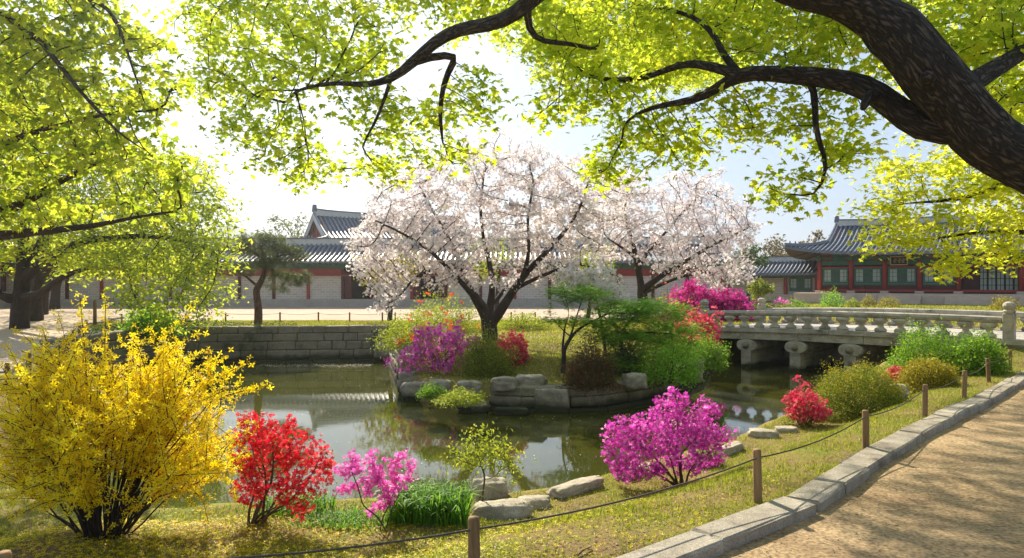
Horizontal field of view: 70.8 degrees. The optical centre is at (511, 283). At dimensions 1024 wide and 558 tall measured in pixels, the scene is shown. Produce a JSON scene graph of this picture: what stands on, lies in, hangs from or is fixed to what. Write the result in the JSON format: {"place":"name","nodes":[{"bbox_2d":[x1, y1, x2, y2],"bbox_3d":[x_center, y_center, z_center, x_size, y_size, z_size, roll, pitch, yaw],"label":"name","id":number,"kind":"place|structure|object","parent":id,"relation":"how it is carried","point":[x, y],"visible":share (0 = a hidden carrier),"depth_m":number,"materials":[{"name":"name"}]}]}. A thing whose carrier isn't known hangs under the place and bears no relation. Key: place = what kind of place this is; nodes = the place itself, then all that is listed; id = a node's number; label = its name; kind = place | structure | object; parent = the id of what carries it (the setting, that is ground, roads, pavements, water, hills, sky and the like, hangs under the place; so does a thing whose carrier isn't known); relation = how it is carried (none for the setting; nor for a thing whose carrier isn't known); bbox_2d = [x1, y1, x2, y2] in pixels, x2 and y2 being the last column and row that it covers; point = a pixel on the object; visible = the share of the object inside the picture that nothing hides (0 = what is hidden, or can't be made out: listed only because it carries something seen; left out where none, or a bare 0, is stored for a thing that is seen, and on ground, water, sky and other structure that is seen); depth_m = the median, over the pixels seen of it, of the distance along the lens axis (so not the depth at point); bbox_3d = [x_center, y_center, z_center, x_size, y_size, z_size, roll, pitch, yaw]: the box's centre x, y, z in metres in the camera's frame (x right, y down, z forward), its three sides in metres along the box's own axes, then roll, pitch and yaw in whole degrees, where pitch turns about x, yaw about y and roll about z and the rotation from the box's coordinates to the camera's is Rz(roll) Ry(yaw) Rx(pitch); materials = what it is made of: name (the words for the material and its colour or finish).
{"place":"outdoors","nodes":[
{"label":"outdoors","id":0,"kind":"place"},
{"bbox_2d":[0,318,107,369],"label":"side path","id":1,"kind":"structure","parent":0,"point":[17,345],"depth_m":24.50,"materials":[{"name":"sand"}]},
{"bbox_2d":[0,307,660,319],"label":"courtyard","id":2,"kind":"structure","parent":0,"point":[270,313],"depth_m":39.64,"materials":[{"name":"sand"}]},
{"bbox_2d":[464,232,514,310],"bbox_3d":[-1.168,-0.435,33.957,2.883,4.088,2.239,0,0,0],"label":"background tree","id":3,"kind":"object","parent":2,"relation":"on","point":[498,273],"visible":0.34,"depth_m":33.93,"materials":[{"name":"green plant"}]},
{"bbox_2d":[569,243,619,317],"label":"background tree","id":4,"kind":"object","parent":2,"relation":"on","point":[587,264],"visible":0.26,"depth_m":32.87,"materials":[{"name":"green plant"}]},
{"bbox_2d":[746,276,776,308],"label":"background tree","id":5,"kind":"object","parent":2,"relation":"on","point":[757,287],"visible":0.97,"depth_m":39.81,"materials":[{"name":"green plant"}]},
{"bbox_2d":[10,360,843,514],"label":"water","id":6,"kind":"structure","parent":0,"point":[344,408],"depth_m":15.16,"materials":[{"name":"liquid"}]},
{"bbox_2d":[457,401,488,412],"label":"rock","id":7,"kind":"object","parent":6,"relation":"on","point":[479,408],"visible":0.7,"depth_m":16.12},
{"bbox_2d":[494,406,530,415],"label":"rock","id":8,"kind":"object","parent":6,"relation":"in","point":[510,411],"visible":1,"depth_m":15.82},
{"bbox_2d":[191,225,741,256],"bbox_3d":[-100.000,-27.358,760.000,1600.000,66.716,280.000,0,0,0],"label":"hill","id":9,"kind":"structure","parent":0,"point":[247,231],"depth_m":727.15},
{"bbox_2d":[0,301,1023,557],"bbox_3d":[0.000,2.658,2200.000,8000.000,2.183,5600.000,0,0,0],"label":"ground","id":10,"kind":"structure","parent":0,"point":[580,541],"depth_m":7.10,"materials":[{"name":"plant"}]},
{"bbox_2d":[0,239,13,307],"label":"building","id":11,"kind":"structure","parent":10,"relation":"on","point":[4,286],"depth_m":48.90,"materials":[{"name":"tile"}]},
{"bbox_2d":[0,316,124,380],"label":"side path kerb","id":12,"kind":"structure","parent":10,"relation":"on","point":[65,334],"depth_m":20.39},
{"bbox_2d":[1,215,173,314],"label":"shade tree","id":13,"kind":"object","parent":10,"relation":"on","point":[46,304],"visible":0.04,"depth_m":36.83,"materials":[{"name":"green plant"}]},
{"bbox_2d":[0,0,208,239],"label":"shade tree","id":14,"kind":"object","parent":10,"relation":"on","point":[24,27],"visible":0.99,"depth_m":12.69,"materials":[{"name":"green plant"}]},
{"bbox_2d":[10,223,216,308],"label":"shade tree","id":15,"kind":"object","parent":10,"relation":"on","point":[55,301],"visible":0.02,"depth_m":44.77,"materials":[{"name":"green plant"}]},
{"bbox_2d":[0,172,231,320],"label":"shade tree","id":16,"kind":"object","parent":10,"relation":"on","point":[37,284],"visible":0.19,"depth_m":30.65,"materials":[{"name":"green plant"}]},
{"bbox_2d":[0,43,252,337],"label":"shade tree","id":17,"kind":"object","parent":10,"relation":"on","point":[20,297],"visible":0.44,"depth_m":24.64,"materials":[{"name":"green plant"}]},
{"bbox_2d":[0,293,274,541],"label":"forsythia","id":18,"kind":"object","parent":10,"relation":"on","point":[71,430],"visible":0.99,"depth_m":6.38,"materials":[{"name":"yellow plant"}]},
{"bbox_2d":[2,320,296,478],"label":"grass","id":19,"kind":"structure","parent":10,"relation":"on","point":[93,330],"depth_m":27.33,"materials":[{"name":"green plant"}]},
{"bbox_2d":[114,304,186,346],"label":"shrub","id":20,"kind":"object","parent":10,"relation":"on","point":[143,321],"visible":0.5,"depth_m":25.02,"materials":[{"name":"green plant"}]},
{"bbox_2d":[39,325,387,376],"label":"stone wall","id":21,"kind":"structure","parent":10,"relation":"on","point":[282,345],"depth_m":26.93,"materials":[{"name":"stone"}]},
{"bbox_2d":[223,230,313,322],"bbox_3d":[-9.844,-0.254,28.762,3.845,3.934,2.212,0,0,20],"label":"pine tree","id":22,"kind":"object","parent":10,"relation":"on","point":[266,261],"visible":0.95,"depth_m":28.66,"materials":[{"name":"green plant"}]},
{"bbox_2d":[227,409,336,526],"bbox_3d":[-2.252,1.810,7.026,1.106,1.169,0.896,0,0,0],"label":"azalea","id":23,"kind":"object","parent":10,"relation":"on","point":[255,442],"visible":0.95,"depth_m":6.95,"materials":[{"name":"red plant"}]},
{"bbox_2d":[263,212,308,237],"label":"background tree","id":24,"kind":"object","parent":10,"relation":"on","point":[290,230],"visible":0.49,"depth_m":75.62,"materials":[{"name":"green plant"}]},
{"bbox_2d":[252,489,338,519],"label":"grass clump","id":25,"kind":"object","parent":10,"relation":"on","point":[317,500],"visible":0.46,"depth_m":7.43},
{"bbox_2d":[283,502,389,530],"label":"grass clump","id":26,"kind":"object","parent":10,"relation":"on","point":[353,517],"visible":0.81,"depth_m":7.12,"materials":[{"name":"plant"}]},
{"bbox_2d":[1,231,732,306],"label":"corridor building","id":27,"kind":"structure","parent":10,"relation":"on","point":[335,284],"depth_m":49.80,"materials":[{"name":"tile"}]},
{"bbox_2d":[332,448,417,532],"bbox_3d":[-1.308,1.998,6.872,0.807,0.840,0.465,0,0,15],"label":"azalea","id":28,"kind":"object","parent":10,"relation":"on","point":[377,477],"visible":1,"depth_m":6.88,"materials":[{"name":"plant"}]},
{"bbox_2d":[374,342,389,359],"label":"rock","id":29,"kind":"object","parent":10,"relation":"on","point":[381,353],"visible":0.45,"depth_m":26.81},
{"bbox_2d":[302,204,474,237],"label":"gabled hall","id":30,"kind":"structure","parent":10,"relation":"on","point":[324,223],"depth_m":61.39,"materials":[{"name":"tile"}]},
{"bbox_2d":[350,243,428,320],"bbox_3d":[-5.099,-0.093,30.903,3.260,3.406,2.900,0,0,-34],"label":"background tree","id":31,"kind":"object","parent":10,"relation":"on","point":[389,316],"visible":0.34,"depth_m":30.89,"materials":[{"name":"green plant"}]},
{"bbox_2d":[388,337,414,382],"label":"stone wall","id":32,"kind":"structure","parent":10,"relation":"on","point":[395,365],"depth_m":22.19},
{"bbox_2d":[397,371,423,394],"bbox_3d":[-2.648,2.640,18.996,0.773,0.699,0.525,0,0,-5],"label":"rock","id":33,"kind":"object","parent":10,"relation":"on","point":[406,377],"visible":0.45,"depth_m":18.77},
{"bbox_2d":[0,470,821,557],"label":"fallen petals","id":34,"kind":"object","parent":10,"relation":"on","point":[180,541],"visible":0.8,"depth_m":6.40,"materials":[{"name":"plant"}]},
{"bbox_2d":[399,381,426,400],"bbox_3d":[-2.362,2.690,17.939,0.884,0.542,0.456,0,0,-9],"label":"rock","id":35,"kind":"object","parent":10,"relation":"on","point":[408,390],"visible":0.6,"depth_m":17.73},
{"bbox_2d":[89,319,739,382],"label":"grass","id":36,"kind":"structure","parent":10,"relation":"on","point":[379,322],"depth_m":24.59,"materials":[{"name":"plant"}]},
{"bbox_2d":[366,302,466,359],"bbox_3d":[-2.951,1.650,22.538,3.135,2.130,2.788,0,0,0],"label":"shrub","id":37,"kind":"object","parent":10,"relation":"on","point":[402,341],"visible":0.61,"depth_m":22.41,"materials":[{"name":"green plant"}]},
{"bbox_2d":[415,378,447,400],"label":"ledge plant","id":38,"kind":"object","parent":10,"relation":"on","point":[426,393],"visible":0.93,"depth_m":14.93,"materials":[{"name":"green plant"}]},
{"bbox_2d":[374,475,490,527],"bbox_3d":[-0.825,2.202,7.235,1.441,0.393,1.139,0,0,0],"label":"grass clump","id":39,"kind":"object","parent":10,"relation":"on","point":[425,503],"visible":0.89,"depth_m":7.09,"materials":[{"name":"plant"}]},
{"bbox_2d":[383,319,490,374],"bbox_3d":[-1.770,1.901,19.379,2.725,1.880,2.706,0,0,11],"label":"azalea","id":40,"kind":"object","parent":10,"relation":"on","point":[454,340],"visible":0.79,"depth_m":18.97,"materials":[{"name":"purple plant"}]},
{"bbox_2d":[393,287,480,335],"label":"shrub","id":41,"kind":"object","parent":10,"relation":"on","point":[463,326],"visible":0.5,"depth_m":25.34,"materials":[{"name":"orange plant"}]},
{"bbox_2d":[426,379,450,391],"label":"rock","id":42,"kind":"object","parent":10,"relation":"on","point":[446,384],"visible":0.52,"depth_m":16.57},
{"bbox_2d":[431,385,487,409],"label":"ledge plant","id":43,"kind":"object","parent":10,"relation":"on","point":[452,398],"visible":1,"depth_m":14.30,"materials":[{"name":"green plant"}]},
{"bbox_2d":[455,380,481,393],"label":"rock","id":44,"kind":"object","parent":10,"relation":"on","point":[475,385],"visible":0.73,"depth_m":16.10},
{"bbox_2d":[468,516,479,557],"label":"wooden post","id":45,"kind":"object","parent":10,"relation":"on","point":[474,537],"visible":1,"depth_m":4.78,"materials":[{"name":"brown wood"}]},
{"bbox_2d":[225,355,1007,557],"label":"rope","id":46,"kind":"object","parent":45,"relation":"attached to","point":[396,541],"visible":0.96,"depth_m":5.18,"materials":[{"name":"fabric"}]},
{"bbox_2d":[434,421,536,501],"bbox_3d":[-0.330,2.078,8.001,0.937,1.123,0.813,0,0,40],"label":"young shrub","id":47,"kind":"object","parent":10,"relation":"on","point":[471,447],"visible":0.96,"depth_m":7.98,"materials":[{"name":"green plant"}]},
{"bbox_2d":[452,320,520,378],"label":"shrub","id":48,"kind":"object","parent":10,"relation":"on","point":[486,363],"visible":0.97,"depth_m":17.95,"materials":[{"name":"green plant"}]},
{"bbox_2d":[471,476,508,499],"bbox_3d":[-0.267,2.623,8.922,0.465,0.463,0.327,0,0,-11],"label":"rock","id":49,"kind":"object","parent":10,"relation":"on","point":[498,488],"visible":0.54,"depth_m":8.79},
{"bbox_2d":[340,125,641,340],"bbox_3d":[-0.568,-1.431,22.196,9.160,6.664,4.846,0,0,0],"label":"cherry tree","id":50,"kind":"object","parent":10,"relation":"on","point":[487,313],"visible":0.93,"depth_m":21.50,"materials":[{"name":"white plant"}]},
{"bbox_2d":[0,375,1002,557],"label":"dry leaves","id":51,"kind":"object","parent":10,"relation":"on","point":[593,532],"visible":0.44,"depth_m":6.86,"materials":[{"name":"brown plant"}]},
{"bbox_2d":[471,498,533,520],"bbox_3d":[-0.100,2.517,7.905,0.695,0.262,0.367,0,0,-7],"label":"rock","id":52,"kind":"object","parent":10,"relation":"on","point":[514,508],"visible":0.65,"depth_m":7.78,"materials":[{"name":"stone"}]},
{"bbox_2d":[492,327,529,366],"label":"azalea","id":53,"kind":"object","parent":10,"relation":"on","point":[513,340],"visible":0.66,"depth_m":18.75,"materials":[{"name":"red plant"}]},
{"bbox_2d":[0,357,1023,557],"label":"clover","id":54,"kind":"object","parent":10,"relation":"on","point":[517,496],"visible":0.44,"depth_m":6.96,"materials":[{"name":"green plant"}]},
{"bbox_2d":[497,304,558,330],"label":"shrub","id":55,"kind":"object","parent":10,"relation":"on","point":[521,324],"visible":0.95,"depth_m":25.71,"materials":[{"name":"green plant"}]},
{"bbox_2d":[515,374,547,384],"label":"rock","id":56,"kind":"object","parent":10,"relation":"on","point":[531,379],"visible":0.66,"depth_m":16.57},
{"bbox_2d":[518,495,550,509],"bbox_3d":[0.253,2.585,8.436,0.406,0.196,0.296,0,0,-12],"label":"rock","id":57,"kind":"object","parent":10,"relation":"on","point":[538,501],"visible":0.42,"depth_m":8.34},
{"bbox_2d":[546,475,603,499],"bbox_3d":[0.818,2.580,9.044,0.965,0.199,0.250,0,0,-43],"label":"rock","id":58,"kind":"object","parent":10,"relation":"on","point":[578,486],"visible":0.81,"depth_m":8.93,"materials":[{"name":"stone"}]},
{"bbox_2d":[141,0,1023,224],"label":"overhanging tree","id":59,"kind":"object","parent":10,"relation":"on","point":[956,107],"visible":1,"depth_m":7.15,"materials":[{"name":"green plant"}]},
{"bbox_2d":[557,323,623,400],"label":"shrub","id":60,"kind":"object","parent":10,"relation":"on","point":[594,372],"visible":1,"depth_m":16.23,"materials":[{"name":"brown plant"}]},
{"bbox_2d":[552,252,635,354],"bbox_3d":[2.223,0.541,19.505,2.325,2.850,1.706,0,0,0],"label":"tree","id":61,"kind":"object","parent":10,"relation":"on","point":[589,273],"visible":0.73,"depth_m":19.35,"materials":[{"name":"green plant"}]},
{"bbox_2d":[489,361,711,412],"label":"stone wall","id":62,"kind":"structure","parent":10,"relation":"on","point":[521,396],"depth_m":16.46,"materials":[{"name":"stone"}]},
{"bbox_2d":[490,376,518,391],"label":"rock","id":63,"kind":"object","parent":62,"relation":"on","point":[504,384],"visible":1,"depth_m":16.26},
{"bbox_2d":[534,388,569,413],"bbox_3d":[0.892,2.648,16.242,0.823,0.600,0.286,0,0,7],"label":"rock","id":64,"kind":"object","parent":62,"relation":"attached to","point":[553,400],"visible":0.94,"depth_m":16.11,"materials":[{"name":"stone"}]},
{"bbox_2d":[622,372,647,389],"bbox_3d":[2.833,2.246,16.668,0.580,0.384,0.426,0,0,-5],"label":"rock","id":65,"kind":"object","parent":62,"relation":"on","point":[634,380],"visible":1,"depth_m":16.50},
{"bbox_2d":[536,279,670,372],"bbox_3d":[2.261,1.109,18.237,3.420,2.465,2.213,0,0,20],"label":"maple tree","id":66,"kind":"object","parent":10,"relation":"on","point":[620,316],"visible":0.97,"depth_m":18.09,"materials":[{"name":"green plant"}]},
{"bbox_2d":[598,332,650,376],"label":"shrub","id":67,"kind":"object","parent":10,"relation":"on","point":[623,356],"visible":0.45,"depth_m":18.28,"materials":[{"name":"green plant"}]},
{"bbox_2d":[590,297,711,374],"bbox_3d":[3.567,1.356,18.669,3.494,2.140,2.339,0,0,-34],"label":"maple tree","id":68,"kind":"object","parent":10,"relation":"on","point":[659,325],"visible":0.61,"depth_m":18.49,"materials":[{"name":"green plant"}]},
{"bbox_2d":[596,386,736,485],"bbox_3d":[1.970,1.944,9.227,1.785,1.383,1.100,0,0,0],"label":"azalea","id":69,"kind":"object","parent":10,"relation":"on","point":[693,434],"visible":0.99,"depth_m":9.14,"materials":[{"name":"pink plant"}]},
{"bbox_2d":[624,334,714,397],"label":"shrub","id":70,"kind":"object","parent":10,"relation":"on","point":[671,372],"visible":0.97,"depth_m":17.20,"materials":[{"name":"green plant"}]},
{"bbox_2d":[575,164,765,320],"bbox_3d":[6.359,-1.613,29.172,7.560,6.668,4.781,0,0,0],"label":"cherry tree","id":71,"kind":"object","parent":10,"relation":"on","point":[643,288],"visible":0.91,"depth_m":28.54,"materials":[{"name":"white plant"}]},
{"bbox_2d":[630,282,710,339],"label":"shrub","id":72,"kind":"object","parent":10,"relation":"on","point":[666,297],"visible":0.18,"depth_m":24.06,"materials":[{"name":"green plant"}]},
{"bbox_2d":[665,276,724,320],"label":"azalea","id":73,"kind":"object","parent":10,"relation":"on","point":[692,289],"visible":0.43,"depth_m":30.90,"materials":[{"name":"pink plant"}]},
{"bbox_2d":[666,298,724,374],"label":"azalea","id":74,"kind":"object","parent":10,"relation":"on","point":[707,320],"visible":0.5,"depth_m":21.22,"materials":[{"name":"red plant"}]},
{"bbox_2d":[686,328,737,380],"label":"shrub","id":75,"kind":"object","parent":10,"relation":"on","point":[711,362],"visible":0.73,"depth_m":19.28,"materials":[{"name":"green plant"}]},
{"bbox_2d":[697,286,757,321],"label":"azalea","id":76,"kind":"object","parent":10,"relation":"on","point":[728,302],"visible":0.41,"depth_m":31.10,"materials":[{"name":"pink plant"}]},
{"bbox_2d":[717,441,744,456],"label":"rock","id":77,"kind":"object","parent":10,"relation":"on","point":[736,446],"visible":0.58,"depth_m":11.17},
{"bbox_2d":[734,244,770,301],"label":"background tree","id":78,"kind":"object","parent":10,"relation":"on","point":[754,252],"visible":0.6,"depth_m":61.78,"materials":[{"name":"green plant"}]},
{"bbox_2d":[753,449,761,503],"bbox_3d":[2.319,1.964,6.793,0.084,0.800,0.082,-2,-2,31],"label":"wooden post","id":79,"kind":"object","parent":10,"relation":"on","point":[757,479],"visible":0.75,"depth_m":6.77,"materials":[{"name":"brown wood"}]},
{"bbox_2d":[747,428,778,438],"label":"rock","id":80,"kind":"object","parent":10,"relation":"on","point":[760,433],"visible":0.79,"depth_m":12.24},
{"bbox_2d":[742,233,788,256],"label":"background tree","id":81,"kind":"object","parent":10,"relation":"on","point":[773,248],"visible":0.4,"depth_m":77.41,"materials":[{"name":"green plant"}]},
{"bbox_2d":[724,254,821,301],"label":"side wing","id":82,"kind":"structure","parent":10,"relation":"on","point":[788,276],"depth_m":66.32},
{"bbox_2d":[789,278,811,290],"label":"window","id":83,"kind":"structure","parent":82,"relation":"in","point":[795,284],"depth_m":65.47,"materials":[{"name":"green wood"}]},
{"bbox_2d":[775,426,797,432],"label":"rock","id":84,"kind":"object","parent":10,"relation":"on","point":[786,429],"visible":0.79,"depth_m":12.62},
{"bbox_2d":[615,370,1023,557],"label":"kerb","id":85,"kind":"structure","parent":10,"relation":"on","point":[716,538],"depth_m":6.85,"materials":[{"name":"stone"}]},
{"bbox_2d":[817,285,846,306],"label":"shrub","id":86,"kind":"object","parent":10,"relation":"on","point":[829,303],"visible":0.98,"depth_m":49.90,"materials":[{"name":"green plant"}]},
{"bbox_2d":[804,353,913,423],"bbox_3d":[6.630,2.263,13.754,2.154,1.994,1.916,0,0,0],"label":"shrub","id":87,"kind":"object","parent":10,"relation":"on","point":[852,394],"visible":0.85,"depth_m":13.44,"materials":[{"name":"green plant"}]},
{"bbox_2d":[698,298,1023,374],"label":"stone bridge","id":88,"kind":"structure","parent":10,"relation":"on","point":[806,341],"depth_m":23.61,"materials":[{"name":"stone"}]},
{"bbox_2d":[862,410,869,448],"bbox_3d":[4.379,1.965,8.911,0.084,0.800,0.082,-1,-1,44],"label":"wooden post","id":89,"kind":"object","parent":10,"relation":"on","point":[865,431],"visible":0.64,"depth_m":8.88,"materials":[{"name":"brown wood"}]},
{"bbox_2d":[784,212,1023,305],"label":"palace hall","id":90,"kind":"structure","parent":10,"relation":"on","point":[901,278],"depth_m":58.28,"materials":[{"name":"tile"}]},
{"bbox_2d":[823,268,847,284],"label":"window","id":91,"kind":"structure","parent":90,"relation":"in","point":[831,276],"depth_m":61.26,"materials":[{"name":"green wood"}]},
{"bbox_2d":[854,268,881,284],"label":"window","id":92,"kind":"structure","parent":90,"relation":"in","point":[862,276],"depth_m":59.73,"materials":[{"name":"green wood"}]},
{"bbox_2d":[888,267,915,284],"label":"window","id":93,"kind":"structure","parent":90,"relation":"in","point":[901,275],"depth_m":58.22,"materials":[{"name":"green wood"}]},
{"bbox_2d":[923,267,954,284],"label":"window","id":94,"kind":"structure","parent":90,"relation":"in","point":[927,280],"depth_m":56.88,"materials":[{"name":"green wood"}]},
{"bbox_2d":[980,267,986,289],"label":"door","id":95,"kind":"structure","parent":90,"relation":"in","point":[983,272],"depth_m":55.90,"materials":[{"name":"paper"}]},
{"bbox_2d":[988,266,995,289],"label":"door","id":96,"kind":"structure","parent":90,"relation":"in","point":[991,280],"depth_m":55.58,"materials":[{"name":"paper"}]},
{"bbox_2d":[997,266,1004,289],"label":"door","id":97,"kind":"structure","parent":90,"relation":"in","point":[1000,277],"depth_m":55.25,"materials":[{"name":"paper"}]},
{"bbox_2d":[1005,266,1012,289],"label":"door","id":98,"kind":"structure","parent":90,"relation":"in","point":[1008,280],"depth_m":54.97,"materials":[{"name":"paper"}]},
{"bbox_2d":[876,317,967,373],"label":"shrub","id":99,"kind":"object","parent":10,"relation":"on","point":[907,355],"visible":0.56,"depth_m":17.45,"materials":[{"name":"green plant"}]},
{"bbox_2d":[823,13,1023,284],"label":"golden tree","id":100,"kind":"object","parent":10,"relation":"on","point":[988,189],"visible":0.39,"depth_m":13.90,"materials":[{"name":"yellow plant"}]},
{"bbox_2d":[922,384,927,417],"bbox_3d":[6.423,1.966,11.201,0.084,0.800,0.082,2,-1,-10],"label":"wooden post","id":101,"kind":"object","parent":10,"relation":"on","point":[925,402],"visible":0.73,"depth_m":11.17,"materials":[{"name":"brown wood"}]},
{"bbox_2d":[892,353,962,393],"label":"shrub","id":102,"kind":"object","parent":10,"relation":"on","point":[930,372],"visible":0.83,"depth_m":14.95,"materials":[{"name":"yellow plant"}]},
{"bbox_2d":[961,370,966,397],"bbox_3d":[8.163,1.962,12.998,0.084,0.800,0.082,1,1,-14],"label":"wooden post","id":103,"kind":"object","parent":10,"relation":"on","point":[964,386],"visible":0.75,"depth_m":12.96,"materials":[{"name":"brown wood"}]},
{"bbox_2d":[944,324,1016,375],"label":"shrub","id":104,"kind":"object","parent":10,"relation":"on","point":[978,350],"visible":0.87,"depth_m":16.55,"materials":[{"name":"green plant"}]},
{"bbox_2d":[985,295,1023,309],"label":"shrub","id":105,"kind":"object","parent":10,"relation":"on","point":[999,304],"visible":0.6,"depth_m":43.93,"materials":[{"name":"yellow plant"}]},
{"bbox_2d":[0,0,1023,256],"label":"sky","id":106,"kind":"structure","parent":0,"point":[268,198],"materials":[{"name":"white"}]},
{"bbox_2d":[779,374,832,427],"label":"azalea","id":107,"kind":"object","parent":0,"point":[798,400],"visible":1,"depth_m":13.04,"materials":[{"name":"red plant"}]},
{"bbox_2d":[686,303,1023,332],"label":"grass","id":108,"kind":"structure","parent":0,"point":[948,306],"depth_m":47.32,"materials":[{"name":"plant"}]},
{"bbox_2d":[714,386,1023,557],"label":"path","id":109,"kind":"structure","parent":0,"point":[945,478],"depth_m":6.80,"materials":[{"name":"gravel"}]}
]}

